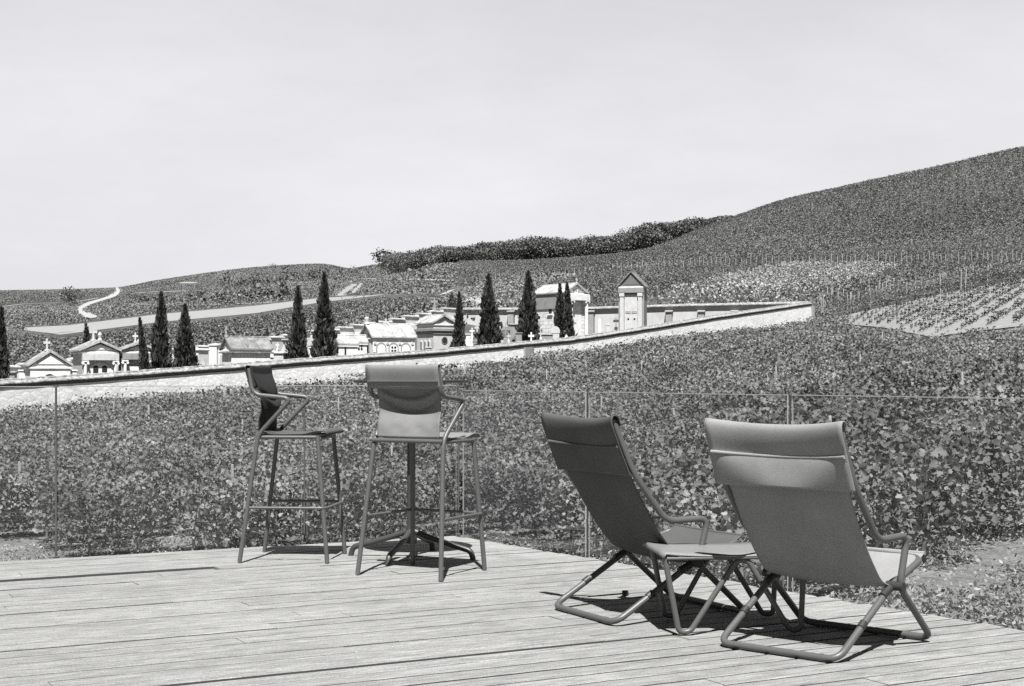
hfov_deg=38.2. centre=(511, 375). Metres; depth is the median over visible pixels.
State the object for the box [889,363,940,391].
grapevine
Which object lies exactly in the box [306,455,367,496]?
grapevine
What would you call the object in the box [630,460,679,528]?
grapevine
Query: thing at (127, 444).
grapevine
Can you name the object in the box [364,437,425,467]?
grapevine
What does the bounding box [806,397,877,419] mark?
grapevine
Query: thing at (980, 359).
grapevine
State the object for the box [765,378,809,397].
grapevine
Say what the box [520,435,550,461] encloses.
grapevine
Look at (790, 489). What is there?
lounge chair
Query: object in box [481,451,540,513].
grapevine
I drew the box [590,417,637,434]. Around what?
grapevine
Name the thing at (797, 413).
grapevine
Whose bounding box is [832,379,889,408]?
grapevine
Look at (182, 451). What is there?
grapevine
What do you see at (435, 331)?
burial chapel
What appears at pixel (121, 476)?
grapevine
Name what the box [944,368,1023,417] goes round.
grapevine
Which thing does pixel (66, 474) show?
grapevine
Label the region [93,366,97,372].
window
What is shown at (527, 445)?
grapevine
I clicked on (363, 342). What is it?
burial chapel
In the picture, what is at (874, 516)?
grapevine
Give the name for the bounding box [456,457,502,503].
grapevine
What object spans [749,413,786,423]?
grapevine
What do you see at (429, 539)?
bar table
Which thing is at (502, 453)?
grapevine
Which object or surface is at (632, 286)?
burial chapel
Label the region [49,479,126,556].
grapevine
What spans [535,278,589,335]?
burial chapel
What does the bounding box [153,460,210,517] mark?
grapevine
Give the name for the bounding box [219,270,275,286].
hedge
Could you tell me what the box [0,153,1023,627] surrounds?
ground
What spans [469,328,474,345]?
grave cross
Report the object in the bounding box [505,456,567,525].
grapevine
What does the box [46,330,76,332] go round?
path
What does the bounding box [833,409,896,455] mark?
grapevine
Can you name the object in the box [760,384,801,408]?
grapevine
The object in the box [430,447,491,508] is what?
grapevine
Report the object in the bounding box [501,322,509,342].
grave cross
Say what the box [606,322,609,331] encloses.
headstone
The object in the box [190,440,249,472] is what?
grapevine
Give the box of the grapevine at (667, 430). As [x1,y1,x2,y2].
[640,419,700,458]
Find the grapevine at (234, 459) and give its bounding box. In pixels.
[189,448,246,484]
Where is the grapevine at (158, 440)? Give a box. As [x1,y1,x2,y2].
[141,434,194,458]
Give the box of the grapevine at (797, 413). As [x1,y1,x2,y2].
[774,401,853,434]
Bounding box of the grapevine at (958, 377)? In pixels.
[940,370,992,421]
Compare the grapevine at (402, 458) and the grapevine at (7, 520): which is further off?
the grapevine at (402, 458)
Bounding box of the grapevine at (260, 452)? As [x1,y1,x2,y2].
[209,442,267,466]
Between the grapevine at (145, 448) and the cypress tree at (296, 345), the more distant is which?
the cypress tree at (296, 345)
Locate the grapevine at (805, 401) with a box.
[788,394,837,409]
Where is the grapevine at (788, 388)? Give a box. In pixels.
[760,385,811,398]
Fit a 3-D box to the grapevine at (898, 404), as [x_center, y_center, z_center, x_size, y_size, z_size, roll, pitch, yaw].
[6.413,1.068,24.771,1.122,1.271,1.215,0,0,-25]
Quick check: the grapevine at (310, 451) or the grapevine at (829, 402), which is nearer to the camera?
the grapevine at (829, 402)
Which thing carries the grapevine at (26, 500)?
on the ground at (16, 541)
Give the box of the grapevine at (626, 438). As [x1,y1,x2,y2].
[622,426,656,459]
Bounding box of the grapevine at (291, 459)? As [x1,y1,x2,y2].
[269,452,326,489]
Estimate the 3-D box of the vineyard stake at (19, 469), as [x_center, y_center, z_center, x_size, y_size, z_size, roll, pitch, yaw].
[-9.495,2.432,28.575,0.032,1.555,0.041,-2,-1,44]
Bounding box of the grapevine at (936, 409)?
[916,402,998,445]
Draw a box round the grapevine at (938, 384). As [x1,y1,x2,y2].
[913,374,965,394]
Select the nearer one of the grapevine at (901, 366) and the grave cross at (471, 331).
the grapevine at (901, 366)
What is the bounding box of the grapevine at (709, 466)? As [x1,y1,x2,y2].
[683,458,745,539]
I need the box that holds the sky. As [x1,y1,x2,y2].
[0,0,1023,289]
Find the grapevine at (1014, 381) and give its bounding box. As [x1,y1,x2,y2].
[993,370,1021,389]
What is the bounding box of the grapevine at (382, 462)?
[358,453,402,476]
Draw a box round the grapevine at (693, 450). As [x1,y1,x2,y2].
[642,436,722,492]
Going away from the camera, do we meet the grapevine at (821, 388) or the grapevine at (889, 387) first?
the grapevine at (889, 387)
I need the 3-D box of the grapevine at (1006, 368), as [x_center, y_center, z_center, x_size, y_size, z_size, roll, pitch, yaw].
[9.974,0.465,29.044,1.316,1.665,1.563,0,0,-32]
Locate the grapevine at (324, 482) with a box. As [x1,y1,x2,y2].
[295,471,348,525]
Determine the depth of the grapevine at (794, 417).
23.79 m
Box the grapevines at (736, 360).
[0,260,1023,457]
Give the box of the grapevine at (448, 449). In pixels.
[425,443,469,477]
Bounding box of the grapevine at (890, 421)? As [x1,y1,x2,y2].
[869,414,952,450]
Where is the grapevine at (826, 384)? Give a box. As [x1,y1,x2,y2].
[791,377,868,411]
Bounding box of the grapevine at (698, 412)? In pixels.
[679,407,723,430]
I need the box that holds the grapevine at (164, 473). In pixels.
[124,461,192,537]
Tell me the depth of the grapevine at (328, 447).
33.13 m
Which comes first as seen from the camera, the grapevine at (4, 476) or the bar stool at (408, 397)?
the bar stool at (408, 397)
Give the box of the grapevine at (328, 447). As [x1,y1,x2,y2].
[314,435,371,466]
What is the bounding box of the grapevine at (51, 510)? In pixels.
[34,474,108,549]
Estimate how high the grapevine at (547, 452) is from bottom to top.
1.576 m
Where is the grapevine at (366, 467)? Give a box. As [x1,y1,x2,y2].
[333,455,401,502]
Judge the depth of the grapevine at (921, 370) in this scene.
33.82 m
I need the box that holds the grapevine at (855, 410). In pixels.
[816,403,898,435]
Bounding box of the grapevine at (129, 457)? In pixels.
[89,448,149,473]
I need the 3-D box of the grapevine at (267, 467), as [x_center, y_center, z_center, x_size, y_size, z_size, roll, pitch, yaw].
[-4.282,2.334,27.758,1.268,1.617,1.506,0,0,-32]
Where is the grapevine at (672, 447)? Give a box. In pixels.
[646,428,705,467]
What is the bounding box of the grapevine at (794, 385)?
[773,376,817,394]
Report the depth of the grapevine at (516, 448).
32.73 m
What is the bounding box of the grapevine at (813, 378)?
[790,373,844,393]
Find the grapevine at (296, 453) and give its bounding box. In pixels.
[250,442,316,471]
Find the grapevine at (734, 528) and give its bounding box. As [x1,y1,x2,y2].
[707,479,784,587]
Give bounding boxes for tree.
[0,306,10,378]
[58,286,79,301]
[66,292,77,304]
[82,323,91,343]
[138,317,149,369]
[149,291,175,368]
[171,303,201,366]
[283,285,310,358]
[310,271,338,357]
[370,247,395,263]
[446,292,456,307]
[449,291,465,346]
[472,273,503,345]
[512,269,542,341]
[553,283,569,337]
[564,282,577,336]
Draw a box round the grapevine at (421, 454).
[415,449,466,468]
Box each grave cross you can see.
[431,297,437,309]
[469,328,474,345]
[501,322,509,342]
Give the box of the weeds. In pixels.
[0,513,1023,630]
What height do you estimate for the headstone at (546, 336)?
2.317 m
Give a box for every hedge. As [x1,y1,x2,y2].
[127,287,232,303]
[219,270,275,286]
[231,276,288,300]
[276,265,344,283]
[347,263,424,280]
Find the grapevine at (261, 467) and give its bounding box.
[238,461,312,530]
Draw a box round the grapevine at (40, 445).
[2,441,43,458]
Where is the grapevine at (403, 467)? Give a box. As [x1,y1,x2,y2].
[385,458,439,517]
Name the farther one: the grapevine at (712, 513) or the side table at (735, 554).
the grapevine at (712, 513)
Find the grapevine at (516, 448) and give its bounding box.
[484,437,540,462]
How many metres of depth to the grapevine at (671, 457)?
25.20 m
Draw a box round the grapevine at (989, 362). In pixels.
[976,357,1006,371]
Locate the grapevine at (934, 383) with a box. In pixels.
[904,377,975,421]
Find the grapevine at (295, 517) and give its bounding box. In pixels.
[234,461,318,545]
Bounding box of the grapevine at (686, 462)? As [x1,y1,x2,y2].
[643,443,732,526]
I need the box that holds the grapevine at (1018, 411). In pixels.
[970,400,1023,496]
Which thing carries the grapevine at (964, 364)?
on the ground at (16, 541)
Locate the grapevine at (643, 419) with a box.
[633,410,686,433]
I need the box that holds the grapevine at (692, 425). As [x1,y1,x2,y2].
[661,407,735,447]
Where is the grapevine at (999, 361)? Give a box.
[970,353,1021,379]
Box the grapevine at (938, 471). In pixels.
[855,433,993,564]
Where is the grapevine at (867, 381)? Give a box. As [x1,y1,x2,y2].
[835,372,890,395]
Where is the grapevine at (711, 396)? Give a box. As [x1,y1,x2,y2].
[693,389,741,417]
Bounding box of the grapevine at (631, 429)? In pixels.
[620,418,645,443]
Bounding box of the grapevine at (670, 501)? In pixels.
[638,478,724,568]
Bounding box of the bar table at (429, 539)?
[348,380,475,565]
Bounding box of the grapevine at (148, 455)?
[128,437,190,472]
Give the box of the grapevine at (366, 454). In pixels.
[338,439,394,471]
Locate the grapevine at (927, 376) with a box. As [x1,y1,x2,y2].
[904,359,973,393]
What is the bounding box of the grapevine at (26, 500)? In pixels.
[8,467,78,535]
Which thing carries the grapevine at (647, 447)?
on the ground at (16, 541)
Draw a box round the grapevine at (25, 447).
[0,435,31,465]
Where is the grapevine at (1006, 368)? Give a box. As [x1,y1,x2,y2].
[984,361,1023,405]
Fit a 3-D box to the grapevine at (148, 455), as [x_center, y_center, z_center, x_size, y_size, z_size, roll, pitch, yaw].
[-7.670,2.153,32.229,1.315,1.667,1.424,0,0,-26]
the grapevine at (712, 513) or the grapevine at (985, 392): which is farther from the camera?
the grapevine at (985, 392)
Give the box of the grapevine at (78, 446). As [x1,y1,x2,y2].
[52,438,100,473]
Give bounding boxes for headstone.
[18,370,24,377]
[208,345,219,364]
[465,334,470,345]
[515,333,522,341]
[541,334,553,338]
[551,326,559,337]
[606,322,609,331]
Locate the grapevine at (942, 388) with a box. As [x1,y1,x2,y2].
[919,378,976,411]
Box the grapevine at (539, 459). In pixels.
[512,449,565,515]
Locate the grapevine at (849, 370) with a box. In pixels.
[831,362,884,385]
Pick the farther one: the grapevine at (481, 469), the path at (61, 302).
the path at (61, 302)
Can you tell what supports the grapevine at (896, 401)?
on the ground at (16, 541)
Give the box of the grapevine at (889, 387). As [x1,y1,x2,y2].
[872,381,915,406]
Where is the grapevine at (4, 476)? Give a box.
[0,458,32,532]
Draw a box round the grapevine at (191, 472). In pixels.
[168,459,226,524]
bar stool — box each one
[237,365,346,562]
[355,364,486,580]
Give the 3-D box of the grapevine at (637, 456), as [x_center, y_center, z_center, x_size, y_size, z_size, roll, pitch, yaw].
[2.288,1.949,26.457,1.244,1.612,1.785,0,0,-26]
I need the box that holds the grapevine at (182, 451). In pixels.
[154,442,205,477]
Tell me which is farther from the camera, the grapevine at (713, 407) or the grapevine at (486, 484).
the grapevine at (713, 407)
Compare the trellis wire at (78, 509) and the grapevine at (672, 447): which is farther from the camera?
the grapevine at (672, 447)
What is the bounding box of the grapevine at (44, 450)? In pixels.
[26,439,72,471]
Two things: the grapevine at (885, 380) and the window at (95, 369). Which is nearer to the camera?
the grapevine at (885, 380)
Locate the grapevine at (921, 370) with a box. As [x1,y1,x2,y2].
[907,364,949,379]
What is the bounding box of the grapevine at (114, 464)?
[75,451,147,520]
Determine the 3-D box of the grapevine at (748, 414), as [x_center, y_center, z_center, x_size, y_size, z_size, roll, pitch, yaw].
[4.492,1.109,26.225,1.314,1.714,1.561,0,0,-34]
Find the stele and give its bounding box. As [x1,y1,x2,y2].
[598,318,600,332]
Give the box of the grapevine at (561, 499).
[526,472,602,551]
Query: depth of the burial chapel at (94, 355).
58.00 m
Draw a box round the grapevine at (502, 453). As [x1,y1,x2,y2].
[467,444,517,506]
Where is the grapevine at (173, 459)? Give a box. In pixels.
[150,446,207,508]
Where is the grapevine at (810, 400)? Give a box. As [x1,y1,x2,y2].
[770,391,862,421]
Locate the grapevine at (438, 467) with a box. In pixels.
[421,457,496,526]
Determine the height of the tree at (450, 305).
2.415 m
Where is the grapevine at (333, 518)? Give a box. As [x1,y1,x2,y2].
[296,479,371,542]
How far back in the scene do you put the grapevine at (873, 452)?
17.03 m
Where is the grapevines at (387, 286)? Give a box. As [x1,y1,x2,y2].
[0,255,629,331]
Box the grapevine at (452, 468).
[395,456,489,536]
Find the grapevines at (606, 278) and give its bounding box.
[455,146,1023,311]
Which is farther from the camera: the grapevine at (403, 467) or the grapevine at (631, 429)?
the grapevine at (631, 429)
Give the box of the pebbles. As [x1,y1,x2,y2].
[0,485,1023,627]
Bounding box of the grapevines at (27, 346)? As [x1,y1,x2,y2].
[7,293,477,364]
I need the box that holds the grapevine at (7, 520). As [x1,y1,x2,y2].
[0,479,13,522]
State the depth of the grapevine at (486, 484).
26.12 m
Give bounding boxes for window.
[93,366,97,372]
[102,366,106,372]
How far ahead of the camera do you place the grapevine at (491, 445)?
33.77 m
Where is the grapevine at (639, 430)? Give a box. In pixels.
[633,423,675,450]
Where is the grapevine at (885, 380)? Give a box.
[857,369,924,405]
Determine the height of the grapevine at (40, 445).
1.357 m
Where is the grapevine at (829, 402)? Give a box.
[786,392,854,412]
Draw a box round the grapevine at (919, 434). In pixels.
[864,423,955,486]
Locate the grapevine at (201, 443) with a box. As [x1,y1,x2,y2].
[192,433,239,461]
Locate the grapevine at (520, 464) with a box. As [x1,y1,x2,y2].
[509,451,541,507]
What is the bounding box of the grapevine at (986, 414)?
[956,401,1023,485]
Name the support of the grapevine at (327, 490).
on the ground at (16, 541)
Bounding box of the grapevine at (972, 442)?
[928,412,1023,540]
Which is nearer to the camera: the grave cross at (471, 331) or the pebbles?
the pebbles
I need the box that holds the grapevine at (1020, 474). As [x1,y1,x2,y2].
[1003,442,1023,511]
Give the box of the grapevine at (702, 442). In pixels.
[678,426,709,488]
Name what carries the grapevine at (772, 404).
on the ground at (16, 541)
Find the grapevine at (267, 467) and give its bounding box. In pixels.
[249,457,317,535]
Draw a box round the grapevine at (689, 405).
[667,386,715,416]
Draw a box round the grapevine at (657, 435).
[632,421,700,458]
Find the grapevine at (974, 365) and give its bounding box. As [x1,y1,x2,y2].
[918,358,996,383]
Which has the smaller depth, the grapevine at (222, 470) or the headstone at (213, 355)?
the grapevine at (222, 470)
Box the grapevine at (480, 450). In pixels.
[436,440,505,462]
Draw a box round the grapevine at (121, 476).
[85,468,151,537]
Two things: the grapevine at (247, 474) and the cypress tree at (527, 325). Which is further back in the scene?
the cypress tree at (527, 325)
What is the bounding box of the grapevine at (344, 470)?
[300,452,373,532]
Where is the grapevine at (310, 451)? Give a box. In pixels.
[305,442,352,461]
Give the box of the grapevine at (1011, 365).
[977,356,1023,380]
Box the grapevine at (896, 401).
[860,394,930,434]
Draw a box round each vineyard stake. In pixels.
[18,461,21,531]
[192,498,194,550]
[215,496,218,548]
[231,464,233,543]
[243,496,246,547]
[960,457,964,545]
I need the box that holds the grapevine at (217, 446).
[164,438,227,477]
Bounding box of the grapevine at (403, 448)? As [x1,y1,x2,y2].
[382,443,434,455]
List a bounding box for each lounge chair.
[541,412,743,623]
[704,418,930,661]
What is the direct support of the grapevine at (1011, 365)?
on the ground at (16, 541)
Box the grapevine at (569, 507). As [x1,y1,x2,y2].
[553,474,592,539]
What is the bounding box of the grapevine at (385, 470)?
[361,454,436,536]
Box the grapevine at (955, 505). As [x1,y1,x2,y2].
[869,430,992,540]
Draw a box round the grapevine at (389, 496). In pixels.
[344,465,421,541]
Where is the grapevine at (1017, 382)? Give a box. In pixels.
[982,380,1023,434]
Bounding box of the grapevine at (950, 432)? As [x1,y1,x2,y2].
[909,409,1022,502]
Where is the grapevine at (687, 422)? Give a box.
[670,412,715,447]
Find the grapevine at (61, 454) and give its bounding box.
[37,447,89,473]
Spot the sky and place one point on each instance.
(141, 141)
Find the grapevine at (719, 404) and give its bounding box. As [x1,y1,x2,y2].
[708,390,788,419]
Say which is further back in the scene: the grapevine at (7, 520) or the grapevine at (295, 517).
the grapevine at (7, 520)
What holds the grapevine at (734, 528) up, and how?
on the ground at (16, 541)
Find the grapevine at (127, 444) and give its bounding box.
[102,432,157,463]
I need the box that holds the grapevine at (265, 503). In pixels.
[211,465,288,547]
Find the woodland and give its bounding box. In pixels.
[374,215,734,272]
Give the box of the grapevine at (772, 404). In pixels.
[748,389,812,414]
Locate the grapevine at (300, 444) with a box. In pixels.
[277,439,328,461]
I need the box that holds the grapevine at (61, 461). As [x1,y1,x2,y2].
[29,445,98,507]
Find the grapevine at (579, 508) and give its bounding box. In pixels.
[557,482,634,554]
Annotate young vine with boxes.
[961,317,971,325]
[992,311,998,320]
[995,298,1004,305]
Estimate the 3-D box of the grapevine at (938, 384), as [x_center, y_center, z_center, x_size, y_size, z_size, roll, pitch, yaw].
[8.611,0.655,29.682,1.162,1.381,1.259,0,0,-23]
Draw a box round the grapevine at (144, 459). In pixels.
[111,453,180,510]
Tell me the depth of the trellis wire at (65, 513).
24.38 m
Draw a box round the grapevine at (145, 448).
[133,443,168,472]
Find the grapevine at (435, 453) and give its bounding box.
[405,446,470,507]
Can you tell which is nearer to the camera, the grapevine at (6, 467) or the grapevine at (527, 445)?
the grapevine at (6, 467)
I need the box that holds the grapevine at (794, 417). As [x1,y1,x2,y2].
[779,405,856,424]
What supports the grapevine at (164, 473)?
on the ground at (16, 541)
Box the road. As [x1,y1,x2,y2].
[24,294,383,334]
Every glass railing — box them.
[0,385,459,558]
[462,390,1023,591]
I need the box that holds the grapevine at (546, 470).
[505,458,584,534]
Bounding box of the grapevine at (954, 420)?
[923,409,987,475]
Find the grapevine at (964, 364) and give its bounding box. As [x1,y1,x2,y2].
[936,355,985,381]
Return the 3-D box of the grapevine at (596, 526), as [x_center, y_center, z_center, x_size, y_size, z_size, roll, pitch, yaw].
[1.753,2.039,20.751,1.320,1.651,1.620,0,0,-25]
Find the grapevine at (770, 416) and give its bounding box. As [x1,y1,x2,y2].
[722,403,791,423]
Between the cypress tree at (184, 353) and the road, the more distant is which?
the road
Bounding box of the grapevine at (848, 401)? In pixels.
[822,388,880,413]
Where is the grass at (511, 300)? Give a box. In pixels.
[437,274,576,307]
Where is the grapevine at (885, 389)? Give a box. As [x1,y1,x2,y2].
[863,383,938,423]
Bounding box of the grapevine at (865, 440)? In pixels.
[825,418,908,454]
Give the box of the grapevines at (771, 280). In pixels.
[648,259,899,303]
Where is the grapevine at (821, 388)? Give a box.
[804,380,844,396]
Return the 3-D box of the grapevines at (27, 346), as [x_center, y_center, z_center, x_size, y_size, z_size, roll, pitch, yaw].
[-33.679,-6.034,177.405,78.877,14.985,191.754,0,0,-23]
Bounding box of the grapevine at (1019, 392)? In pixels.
[982,379,1023,428]
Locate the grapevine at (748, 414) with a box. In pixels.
[727,390,788,423]
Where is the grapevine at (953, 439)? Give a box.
[928,428,1023,521]
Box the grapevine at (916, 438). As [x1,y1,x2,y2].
[850,425,944,530]
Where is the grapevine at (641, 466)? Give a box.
[634,457,690,527]
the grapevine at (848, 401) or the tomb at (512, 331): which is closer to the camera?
the grapevine at (848, 401)
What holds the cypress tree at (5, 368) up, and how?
on the ground at (16, 541)
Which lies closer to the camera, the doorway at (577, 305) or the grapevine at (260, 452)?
the grapevine at (260, 452)
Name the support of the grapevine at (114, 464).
on the ground at (16, 541)
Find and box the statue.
[307,335,314,354]
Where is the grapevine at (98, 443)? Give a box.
[92,438,134,463]
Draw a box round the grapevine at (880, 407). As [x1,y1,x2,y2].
[802,399,907,432]
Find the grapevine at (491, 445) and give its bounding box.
[459,434,515,459]
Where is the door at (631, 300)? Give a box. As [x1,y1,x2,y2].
[625,294,637,328]
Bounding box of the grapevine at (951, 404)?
[902,387,1000,433]
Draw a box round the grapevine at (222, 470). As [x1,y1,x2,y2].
[197,462,247,515]
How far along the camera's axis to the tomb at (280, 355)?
63.69 m
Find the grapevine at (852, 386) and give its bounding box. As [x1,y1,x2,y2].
[828,378,891,393]
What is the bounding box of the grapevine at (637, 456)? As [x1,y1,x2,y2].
[628,440,678,494]
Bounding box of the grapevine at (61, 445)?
[40,436,95,463]
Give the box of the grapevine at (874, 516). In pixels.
[850,463,906,548]
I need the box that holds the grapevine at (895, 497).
[849,452,940,594]
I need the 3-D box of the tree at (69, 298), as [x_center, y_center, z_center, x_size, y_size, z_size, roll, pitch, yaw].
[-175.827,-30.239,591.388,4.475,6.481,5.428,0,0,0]
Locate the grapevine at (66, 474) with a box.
[30,466,100,542]
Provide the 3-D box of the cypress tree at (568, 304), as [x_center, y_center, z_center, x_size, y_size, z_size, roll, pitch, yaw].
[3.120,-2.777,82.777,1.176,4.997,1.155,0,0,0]
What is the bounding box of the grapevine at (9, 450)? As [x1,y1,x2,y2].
[0,440,32,500]
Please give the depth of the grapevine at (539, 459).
29.07 m
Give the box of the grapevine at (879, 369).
[857,361,915,389]
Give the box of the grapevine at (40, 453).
[20,447,75,480]
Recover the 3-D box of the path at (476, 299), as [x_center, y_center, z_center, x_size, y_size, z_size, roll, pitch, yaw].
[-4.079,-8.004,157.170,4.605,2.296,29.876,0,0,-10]
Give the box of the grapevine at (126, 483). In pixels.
[78,468,153,547]
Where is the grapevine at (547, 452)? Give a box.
[519,441,564,474]
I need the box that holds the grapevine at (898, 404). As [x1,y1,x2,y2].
[869,402,928,428]
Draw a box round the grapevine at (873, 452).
[850,443,936,530]
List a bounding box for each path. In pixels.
[8,298,95,305]
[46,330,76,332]
[78,288,121,317]
[167,302,271,304]
[333,284,359,295]
[352,283,361,292]
[361,278,449,280]
[456,296,498,303]
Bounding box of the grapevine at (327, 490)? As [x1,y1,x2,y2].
[270,477,345,543]
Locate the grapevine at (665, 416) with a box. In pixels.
[652,406,706,430]
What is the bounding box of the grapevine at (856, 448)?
[846,429,918,505]
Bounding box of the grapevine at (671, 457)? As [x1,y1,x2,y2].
[649,446,689,481]
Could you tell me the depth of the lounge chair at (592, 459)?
6.96 m
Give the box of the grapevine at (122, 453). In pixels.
[82,444,142,472]
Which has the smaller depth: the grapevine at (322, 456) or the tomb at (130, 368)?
the grapevine at (322, 456)
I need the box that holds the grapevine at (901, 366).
[867,361,923,380]
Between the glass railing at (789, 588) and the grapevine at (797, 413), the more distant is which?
the grapevine at (797, 413)
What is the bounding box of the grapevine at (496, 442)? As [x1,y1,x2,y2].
[479,438,513,454]
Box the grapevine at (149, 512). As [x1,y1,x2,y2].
[101,479,178,553]
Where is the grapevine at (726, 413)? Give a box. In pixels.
[705,400,752,421]
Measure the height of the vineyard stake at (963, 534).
1.209 m
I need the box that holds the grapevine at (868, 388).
[809,379,888,415]
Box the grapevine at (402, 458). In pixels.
[387,449,432,490]
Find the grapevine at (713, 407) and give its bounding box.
[697,395,737,417]
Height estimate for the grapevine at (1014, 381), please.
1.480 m
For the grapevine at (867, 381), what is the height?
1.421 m
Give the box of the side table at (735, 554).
[642,541,805,634]
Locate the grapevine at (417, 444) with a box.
[403,443,461,463]
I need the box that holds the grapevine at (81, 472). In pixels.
[70,464,117,507]
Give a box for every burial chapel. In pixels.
[22,338,72,377]
[69,327,121,373]
[118,333,151,370]
[218,326,273,363]
[335,334,358,355]
[351,334,368,353]
[360,317,417,353]
[414,314,454,349]
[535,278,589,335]
[616,271,648,329]
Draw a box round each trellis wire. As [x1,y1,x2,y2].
[0,510,138,516]
[8,531,155,538]
[11,507,140,512]
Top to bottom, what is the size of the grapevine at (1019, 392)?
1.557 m
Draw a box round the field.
[835,279,1023,336]
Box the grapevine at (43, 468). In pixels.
[3,452,69,528]
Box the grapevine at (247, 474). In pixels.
[200,466,267,540]
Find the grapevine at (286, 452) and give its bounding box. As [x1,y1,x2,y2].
[251,445,294,464]
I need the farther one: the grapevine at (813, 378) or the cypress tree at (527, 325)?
the cypress tree at (527, 325)
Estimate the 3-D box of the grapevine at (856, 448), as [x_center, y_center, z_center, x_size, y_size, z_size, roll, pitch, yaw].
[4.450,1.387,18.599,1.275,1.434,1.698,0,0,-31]
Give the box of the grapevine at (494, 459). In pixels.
[445,448,516,528]
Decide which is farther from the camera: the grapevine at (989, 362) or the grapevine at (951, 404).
the grapevine at (989, 362)
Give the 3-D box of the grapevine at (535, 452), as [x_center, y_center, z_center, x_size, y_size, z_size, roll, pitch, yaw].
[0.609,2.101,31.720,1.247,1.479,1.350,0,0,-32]
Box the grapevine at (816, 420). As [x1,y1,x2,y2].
[786,410,857,449]
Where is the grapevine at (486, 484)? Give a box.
[464,461,540,538]
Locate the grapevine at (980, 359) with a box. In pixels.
[966,355,998,365]
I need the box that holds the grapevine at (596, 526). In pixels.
[588,463,683,565]
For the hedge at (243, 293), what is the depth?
403.65 m
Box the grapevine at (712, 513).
[663,478,756,578]
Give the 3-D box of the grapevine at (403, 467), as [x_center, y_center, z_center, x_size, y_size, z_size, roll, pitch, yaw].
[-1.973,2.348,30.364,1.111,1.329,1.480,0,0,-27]
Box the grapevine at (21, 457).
[0,452,43,501]
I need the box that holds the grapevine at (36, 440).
[0,434,53,457]
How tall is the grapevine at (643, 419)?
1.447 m
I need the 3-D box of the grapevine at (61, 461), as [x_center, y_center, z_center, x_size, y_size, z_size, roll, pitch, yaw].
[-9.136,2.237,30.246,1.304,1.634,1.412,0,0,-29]
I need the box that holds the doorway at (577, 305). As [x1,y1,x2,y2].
[573,302,580,335]
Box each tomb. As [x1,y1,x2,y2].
[9,371,18,377]
[128,366,138,370]
[195,348,209,364]
[270,349,274,360]
[274,352,287,359]
[507,324,517,341]
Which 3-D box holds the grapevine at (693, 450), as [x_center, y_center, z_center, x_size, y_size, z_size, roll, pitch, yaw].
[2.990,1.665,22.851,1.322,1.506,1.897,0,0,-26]
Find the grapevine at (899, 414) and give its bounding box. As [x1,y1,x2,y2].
[862,397,936,442]
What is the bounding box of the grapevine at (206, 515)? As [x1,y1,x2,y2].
[183,469,263,548]
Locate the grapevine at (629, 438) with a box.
[621,429,641,449]
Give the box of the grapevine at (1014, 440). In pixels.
[996,420,1023,501]
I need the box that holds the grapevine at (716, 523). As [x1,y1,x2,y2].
[712,490,748,540]
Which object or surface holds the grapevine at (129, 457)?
on the ground at (16, 541)
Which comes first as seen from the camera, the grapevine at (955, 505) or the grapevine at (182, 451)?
the grapevine at (955, 505)
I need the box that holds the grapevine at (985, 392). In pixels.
[952,378,1023,425]
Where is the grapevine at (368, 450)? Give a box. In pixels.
[347,438,406,457]
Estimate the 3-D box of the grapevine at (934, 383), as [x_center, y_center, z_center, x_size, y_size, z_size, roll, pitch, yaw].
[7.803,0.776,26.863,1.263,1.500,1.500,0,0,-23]
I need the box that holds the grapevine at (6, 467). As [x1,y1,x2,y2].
[0,456,41,521]
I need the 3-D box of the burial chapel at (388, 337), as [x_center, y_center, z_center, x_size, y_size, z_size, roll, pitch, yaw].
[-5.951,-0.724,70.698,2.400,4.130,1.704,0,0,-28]
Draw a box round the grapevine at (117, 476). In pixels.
[111,468,172,520]
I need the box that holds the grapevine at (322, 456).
[296,452,338,473]
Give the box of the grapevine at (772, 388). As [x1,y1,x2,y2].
[736,382,779,397]
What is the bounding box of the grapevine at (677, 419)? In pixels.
[646,409,697,436]
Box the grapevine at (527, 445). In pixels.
[510,438,544,456]
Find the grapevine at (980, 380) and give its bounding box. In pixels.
[937,371,1022,415]
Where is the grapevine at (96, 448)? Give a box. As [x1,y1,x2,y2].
[73,437,129,471]
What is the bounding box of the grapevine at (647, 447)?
[626,436,679,471]
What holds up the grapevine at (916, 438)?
on the ground at (16, 541)
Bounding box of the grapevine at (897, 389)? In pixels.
[880,381,919,411]
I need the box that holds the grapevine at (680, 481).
[635,460,736,563]
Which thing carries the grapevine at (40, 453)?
on the ground at (16, 541)
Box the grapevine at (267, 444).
[243,439,296,460]
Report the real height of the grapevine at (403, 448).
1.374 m
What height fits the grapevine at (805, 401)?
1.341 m
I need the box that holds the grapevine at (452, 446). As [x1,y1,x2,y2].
[434,437,484,461]
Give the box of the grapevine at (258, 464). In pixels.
[222,456,283,519]
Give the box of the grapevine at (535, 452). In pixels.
[513,440,552,460]
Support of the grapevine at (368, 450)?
on the ground at (16, 541)
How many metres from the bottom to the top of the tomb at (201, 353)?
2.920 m
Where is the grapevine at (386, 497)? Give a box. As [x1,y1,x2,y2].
[349,470,406,527]
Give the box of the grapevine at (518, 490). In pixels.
[492,466,573,544]
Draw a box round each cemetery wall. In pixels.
[0,301,814,437]
[10,307,455,377]
[463,301,807,333]
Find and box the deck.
[0,536,1023,685]
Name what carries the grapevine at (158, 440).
on the ground at (16, 541)
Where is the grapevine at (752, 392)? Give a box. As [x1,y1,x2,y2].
[734,384,771,408]
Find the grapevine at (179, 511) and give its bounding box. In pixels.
[161,474,238,549]
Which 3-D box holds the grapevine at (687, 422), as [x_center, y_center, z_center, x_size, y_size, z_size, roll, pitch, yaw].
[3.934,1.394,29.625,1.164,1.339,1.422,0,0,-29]
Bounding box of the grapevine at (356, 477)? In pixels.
[326,463,403,540]

